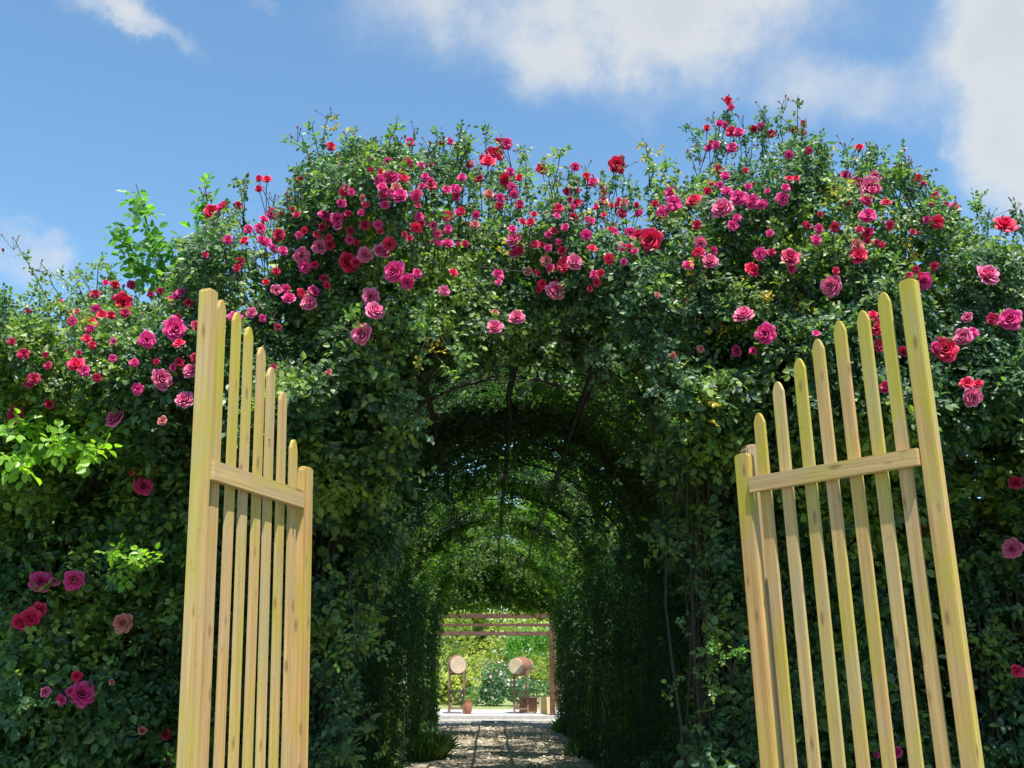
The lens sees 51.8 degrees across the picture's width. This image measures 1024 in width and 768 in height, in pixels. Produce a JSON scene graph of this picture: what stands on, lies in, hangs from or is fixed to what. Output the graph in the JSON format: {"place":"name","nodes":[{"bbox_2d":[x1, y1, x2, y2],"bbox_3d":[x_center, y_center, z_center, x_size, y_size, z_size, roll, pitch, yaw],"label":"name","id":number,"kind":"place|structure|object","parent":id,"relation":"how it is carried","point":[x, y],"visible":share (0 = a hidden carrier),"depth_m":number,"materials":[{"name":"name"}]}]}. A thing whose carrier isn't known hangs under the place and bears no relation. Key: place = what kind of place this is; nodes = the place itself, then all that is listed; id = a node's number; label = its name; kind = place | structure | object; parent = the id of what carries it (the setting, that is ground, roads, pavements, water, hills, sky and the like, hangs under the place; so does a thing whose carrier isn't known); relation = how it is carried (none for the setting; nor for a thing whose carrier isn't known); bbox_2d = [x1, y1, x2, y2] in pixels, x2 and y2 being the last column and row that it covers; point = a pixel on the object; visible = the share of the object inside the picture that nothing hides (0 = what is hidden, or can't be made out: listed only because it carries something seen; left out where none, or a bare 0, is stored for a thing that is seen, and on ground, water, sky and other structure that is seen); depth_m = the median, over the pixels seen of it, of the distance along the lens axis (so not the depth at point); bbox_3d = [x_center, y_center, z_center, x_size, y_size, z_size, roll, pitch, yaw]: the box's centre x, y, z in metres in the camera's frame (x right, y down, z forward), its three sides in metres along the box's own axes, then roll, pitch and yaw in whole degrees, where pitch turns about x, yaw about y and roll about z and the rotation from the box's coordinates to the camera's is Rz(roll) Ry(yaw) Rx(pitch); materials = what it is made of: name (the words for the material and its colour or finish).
{"place":"outdoors","nodes":[
{"label":"outdoors","id":0,"kind":"place"},
{"bbox_2d":[435,681,555,708],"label":"lawn","id":1,"kind":"structure","parent":0,"point":[506,704],"depth_m":35.84,"materials":[{"name":"green plant"}]},
{"bbox_2d":[5,302,94,386],"bbox_3d":[-16.710,3.548,34.180,8.693,13.444,9.397,0,-15,0],"label":"distant tree","id":2,"kind":"object","parent":1,"relation":"on","point":[56,312],"visible":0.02,"depth_m":35.38,"materials":[{"name":"green plant"}]},
{"bbox_2d":[0,304,132,354],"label":"distant tree","id":3,"kind":"object","parent":1,"relation":"on","point":[54,322],"depth_m":38.34,"materials":[{"name":"green plant"}]},
{"bbox_2d":[9,286,142,410],"bbox_3d":[-13.312,3.460,33.359,5.676,13.196,7.162,0,-15,0],"label":"distant tree","id":4,"kind":"object","parent":1,"relation":"on","point":[105,293],"visible":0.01,"depth_m":33.25,"materials":[{"name":"green plant"}]},
{"bbox_2d":[436,654,462,705],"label":"garden bush","id":5,"kind":"object","parent":1,"relation":"on","point":[446,678],"visible":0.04,"depth_m":36.02,"materials":[{"name":"green plant"}]},
{"bbox_2d":[437,664,478,703],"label":"garden bush","id":6,"kind":"object","parent":1,"relation":"on","point":[468,677],"visible":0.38,"depth_m":36.63,"materials":[{"name":"green plant"}]},
{"bbox_2d":[437,605,517,670],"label":"garden tree","id":7,"kind":"object","parent":1,"relation":"on","point":[479,646],"visible":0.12,"depth_m":59.36,"materials":[{"name":"green plant"}]},
{"bbox_2d":[436,607,531,693],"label":"garden bush","id":8,"kind":"object","parent":1,"relation":"on","point":[451,651],"visible":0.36,"depth_m":42.79,"materials":[{"name":"green plant"}]},
{"bbox_2d":[456,660,549,705],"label":"flowering shrub","id":9,"kind":"object","parent":1,"relation":"on","point":[495,691],"visible":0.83,"depth_m":35.34,"materials":[{"name":"green plant"}]},
{"bbox_2d":[483,610,548,696],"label":"garden bush","id":10,"kind":"object","parent":1,"relation":"on","point":[540,662],"visible":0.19,"depth_m":44.42,"materials":[{"name":"green plant"}]},
{"bbox_2d":[505,626,555,666],"bbox_3d":[0.590,8.242,30.509,1.627,2.497,1.398,0,-15,0],"label":"tree","id":11,"kind":"object","parent":1,"relation":"on","point":[515,644],"visible":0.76,"depth_m":30.29,"materials":[{"name":"green plant"}]},
{"bbox_2d":[519,655,555,703],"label":"garden bush","id":12,"kind":"object","parent":1,"relation":"on","point":[540,673],"visible":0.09,"depth_m":37.25,"materials":[{"name":"green plant"}]},
{"bbox_2d":[505,549,576,630],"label":"garden tree","id":13,"kind":"object","parent":1,"relation":"on","point":[540,619],"visible":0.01,"depth_m":58.40,"materials":[{"name":"green plant"}]},
{"bbox_2d":[532,619,555,669],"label":"garden bush","id":14,"kind":"object","parent":1,"relation":"on","point":[542,627],"visible":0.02,"depth_m":38.00,"materials":[{"name":"green plant"}]},
{"bbox_2d":[438,709,559,718],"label":"terrace","id":15,"kind":"structure","parent":0,"point":[487,714],"depth_m":26.81,"materials":[{"name":"concrete"}]},
{"bbox_2d":[447,655,466,713],"bbox_3d":[-1.446,7.850,27.612,0.510,1.467,0.430,3,-15,-12],"label":"standing drum","id":16,"kind":"object","parent":15,"relation":"on","point":[456,664],"visible":0.99,"depth_m":27.51,"materials":[{"name":"brown wood"}]},
{"bbox_2d":[464,694,472,713],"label":"potted plant","id":17,"kind":"object","parent":15,"relation":"on","point":[468,706],"visible":1,"depth_m":27.03,"materials":[{"name":"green plant"}]},
{"bbox_2d":[437,614,563,714],"bbox_3d":[-0.450,7.476,28.201,4.600,2.489,2.980,0,-15,0],"label":"pergola","id":18,"kind":"object","parent":15,"relation":"on","point":[509,633],"visible":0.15,"depth_m":28.42,"materials":[{"name":"brown wood"}]},
{"bbox_2d":[509,657,532,713],"bbox_3d":[0.236,7.872,27.606,0.506,1.421,0.730,-6,-16,23],"label":"standing drum","id":19,"kind":"object","parent":15,"relation":"on","point":[520,665],"visible":1,"depth_m":27.42,"materials":[{"name":"brown wood"}]},
{"bbox_2d":[519,697,537,712],"bbox_3d":[0.421,8.381,27.525,0.500,0.395,0.360,0,-15,0],"label":"wooden tub","id":20,"kind":"object","parent":15,"relation":"on","point":[532,704],"visible":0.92,"depth_m":27.38,"materials":[{"name":"brown wood"}]},
{"bbox_2d":[539,697,549,713],"bbox_3d":[0.879,8.287,27.210,0.340,0.420,0.050,2,-21,-6],"label":"leaning board","id":21,"kind":"object","parent":15,"relation":"on","point":[544,705],"visible":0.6,"depth_m":27.19,"materials":[{"name":"beige wood"}]},
{"bbox_2d":[404,723,595,767],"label":"path","id":22,"kind":"structure","parent":0,"point":[473,750],"depth_m":17.96,"materials":[{"name":"grey stone"}]},
{"bbox_2d":[327,570,379,760],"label":"rose sprig","id":23,"kind":"object","parent":22,"relation":"on","point":[371,639],"visible":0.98,"depth_m":6.05,"materials":[{"name":"green plant"}]},
{"bbox_2d":[404,729,460,761],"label":"grass tuft","id":24,"kind":"object","parent":22,"relation":"on","point":[430,746],"visible":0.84,"depth_m":16.10,"materials":[{"name":"green plant"}]},
{"bbox_2d":[400,721,597,767],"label":"fallen leaves","id":25,"kind":"object","parent":22,"relation":"on","point":[500,743],"visible":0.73,"depth_m":18.79,"materials":[{"name":"brown plant"}]},
{"bbox_2d":[267,336,736,767],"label":"arch tunnel frame","id":26,"kind":"object","parent":22,"relation":"on","point":[585,394],"visible":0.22,"depth_m":9.89,"materials":[{"name":"metal"}]},
{"bbox_2d":[138,487,386,767],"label":"tunnel vine","id":27,"kind":"object","parent":26,"relation":"attached to","point":[171,689],"visible":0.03,"depth_m":6.33,"materials":[{"name":"green plant"}]},
{"bbox_2d":[338,514,413,767],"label":"tunnel vine","id":28,"kind":"object","parent":26,"relation":"attached to","point":[372,681],"visible":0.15,"depth_m":11.36,"materials":[{"name":"green plant"}]},
{"bbox_2d":[358,548,435,767],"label":"tunnel vine","id":29,"kind":"object","parent":26,"relation":"attached to","point":[407,628],"visible":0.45,"depth_m":14.73,"materials":[{"name":"green plant"}]},
{"bbox_2d":[401,583,450,735],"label":"tunnel vine","id":30,"kind":"object","parent":26,"relation":"attached to","point":[430,695],"visible":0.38,"depth_m":20.14,"materials":[{"name":"green plant"}]},
{"bbox_2d":[409,525,592,659],"bbox_3d":[-0.245,4.814,21.136,3.984,4.387,8.560,0,-15,0],"label":"tunnel vine","id":31,"kind":"object","parent":26,"relation":"attached to","point":[515,562],"visible":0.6,"depth_m":20.49,"materials":[{"name":"green plant"}]},
{"bbox_2d":[436,553,568,711],"bbox_3d":[-0.202,5.816,24.270,6.738,4.393,1.492,0,-15,0],"label":"tunnel vine","id":32,"kind":"object","parent":26,"relation":"attached to","point":[496,595],"visible":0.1,"depth_m":24.11,"materials":[{"name":"green plant"}]},
{"bbox_2d":[396,446,632,690],"bbox_3d":[-0.187,3.244,15.125,4.079,4.385,6.096,0,-15,0],"label":"tunnel vine","id":33,"kind":"object","parent":26,"relation":"attached to","point":[488,509],"visible":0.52,"depth_m":15.14,"materials":[{"name":"green plant"}]},
{"bbox_2d":[245,223,787,579],"bbox_3d":[-0.021,1.345,7.762,3.917,4.331,4.453,0,-15,0],"label":"tunnel vine","id":34,"kind":"object","parent":26,"relation":"attached to","point":[625,398],"visible":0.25,"depth_m":8.47,"materials":[{"name":"green plant"}]},
{"bbox_2d":[379,352,690,711],"bbox_3d":[-0.043,2.230,11.147,4.025,4.332,5.234,0,-15,0],"label":"tunnel vine","id":35,"kind":"object","parent":26,"relation":"attached to","point":[598,489],"visible":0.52,"depth_m":10.77,"materials":[{"name":"green plant"}]},
{"bbox_2d":[546,588,601,740],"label":"tunnel vine","id":36,"kind":"object","parent":26,"relation":"attached to","point":[568,647],"visible":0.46,"depth_m":19.98,"materials":[{"name":"green plant"}]},
{"bbox_2d":[567,552,660,767],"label":"tunnel vine","id":37,"kind":"object","parent":26,"relation":"attached to","point":[605,750],"visible":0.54,"depth_m":14.34,"materials":[{"name":"green plant"}]},
{"bbox_2d":[594,515,698,767],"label":"tunnel vine","id":38,"kind":"object","parent":26,"relation":"attached to","point":[645,728],"visible":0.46,"depth_m":10.58,"materials":[{"name":"green plant"}]},
{"bbox_2d":[633,461,897,767],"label":"tunnel vine","id":39,"kind":"object","parent":26,"relation":"attached to","point":[824,744],"visible":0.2,"depth_m":6.50,"materials":[{"name":"green plant"}]},
{"bbox_2d":[311,119,714,767],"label":"climbing rose","id":40,"kind":"object","parent":22,"relation":"on","point":[559,237],"visible":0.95,"depth_m":6.30,"materials":[{"name":"green plant"}]},
{"bbox_2d":[635,745,691,767],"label":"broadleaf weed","id":41,"kind":"object","parent":22,"relation":"on","point":[647,764],"visible":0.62,"depth_m":7.66,"materials":[{"name":"green plant"}]},
{"bbox_2d":[672,358,716,749],"bbox_3d":[1.182,1.476,6.250,0.262,3.310,1.038,-4,-15,14],"label":"rose sprig","id":42,"kind":"object","parent":22,"relation":"on","point":[711,425],"visible":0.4,"depth_m":6.46,"materials":[{"name":"green plant"}]},
{"bbox_2d":[700,636,750,694],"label":"rose sprig","id":43,"kind":"object","parent":22,"relation":"on","point":[739,650],"visible":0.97,"depth_m":5.97,"materials":[{"name":"green plant"}]},
{"bbox_2d":[740,444,784,767],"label":"gate post","id":44,"kind":"object","parent":22,"relation":"on","point":[750,448],"visible":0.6,"depth_m":5.34,"materials":[{"name":"brown wood"}]},
{"bbox_2d":[734,278,983,767],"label":"wooden gate","id":45,"kind":"structure","parent":22,"relation":"on","point":[904,459],"depth_m":4.83,"materials":[{"name":"brown wood"}]},
{"bbox_2d":[0,0,1023,660],"label":"sky","id":46,"kind":"structure","parent":0,"point":[98,98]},
{"bbox_2d":[164,661,976,766],"bbox_3d":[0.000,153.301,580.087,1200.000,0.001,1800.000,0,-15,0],"label":"ground","id":47,"kind":"structure","parent":0,"point":[476,678],"depth_m":121.06,"materials":[{"name":"plant"}]},
{"bbox_2d":[0,407,121,758],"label":"lime creeper","id":48,"kind":"object","parent":47,"relation":"on","point":[56,449],"visible":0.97,"depth_m":5.85,"materials":[{"name":"green plant"}]},
{"bbox_2d":[94,533,163,767],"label":"lime creeper","id":49,"kind":"object","parent":47,"relation":"on","point":[114,553],"visible":0.98,"depth_m":5.94,"materials":[{"name":"green plant"}]},
{"bbox_2d":[0,186,270,767],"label":"climbing rose","id":50,"kind":"object","parent":47,"relation":"on","point":[69,634],"visible":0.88,"depth_m":6.33,"materials":[{"name":"green plant"}]},
{"bbox_2d":[99,171,233,455],"bbox_3d":[-2.334,0.842,6.647,0.852,4.736,0.589,6,-16,-22],"label":"young creeper","id":51,"kind":"object","parent":47,"relation":"on","point":[151,243],"visible":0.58,"depth_m":7.03,"materials":[{"name":"green plant"}]},
{"bbox_2d":[227,393,284,710],"bbox_3d":[-1.377,1.602,5.922,0.283,2.902,1.640,0,-15,0],"label":"lime creeper","id":52,"kind":"object","parent":47,"relation":"on","point":[239,411],"visible":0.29,"depth_m":5.67,"materials":[{"name":"green plant"}]},
{"bbox_2d":[74,107,506,767],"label":"climbing rose","id":53,"kind":"object","parent":47,"relation":"on","point":[312,273],"visible":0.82,"depth_m":6.26,"materials":[{"name":"green plant"}]},
{"bbox_2d":[422,723,446,734],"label":"grass tuft","id":54,"kind":"object","parent":47,"relation":"on","point":[432,728],"visible":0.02,"depth_m":19.48,"materials":[{"name":"green plant"}]},
{"bbox_2d":[436,719,555,723],"bbox_3d":[-0.400,8.311,25.982,3.300,0.070,0.500,0,-15,0],"label":"terrace step","id":55,"kind":"object","parent":47,"relation":"on","point":[495,720],"visible":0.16,"depth_m":25.77,"materials":[{"name":"concrete"}]},
{"bbox_2d":[548,718,567,733],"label":"grass tuft","id":56,"kind":"object","parent":47,"relation":"on","point":[555,727],"visible":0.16,"depth_m":22.20,"materials":[{"name":"green plant"}]},
{"bbox_2d":[557,736,593,759],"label":"grass tuft","id":57,"kind":"object","parent":47,"relation":"on","point":[574,747],"visible":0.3,"depth_m":16.61,"materials":[{"name":"green plant"}]},
{"bbox_2d":[543,94,888,767],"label":"climbing rose","id":58,"kind":"object","parent":47,"relation":"on","point":[710,276],"visible":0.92,"depth_m":6.35,"materials":[{"name":"green plant"}]},
{"bbox_2d":[689,94,1023,767],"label":"climbing rose","id":59,"kind":"object","parent":47,"relation":"on","point":[973,312],"visible":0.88,"depth_m":6.38,"materials":[{"name":"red plant"}]},
{"bbox_3d":[-1.165,1.766,5.564,0.075,2.400,0.090,0,-15,0],"label":"gate post","id":60,"kind":"object","parent":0,"visible":0},
{"bbox_2d":[176,288,312,767],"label":"wooden gate","id":61,"kind":"structure","parent":60,"relation":"attached to","point":[210,472],"depth_m":5.15,"materials":[{"name":"brown wood"}]}
]}

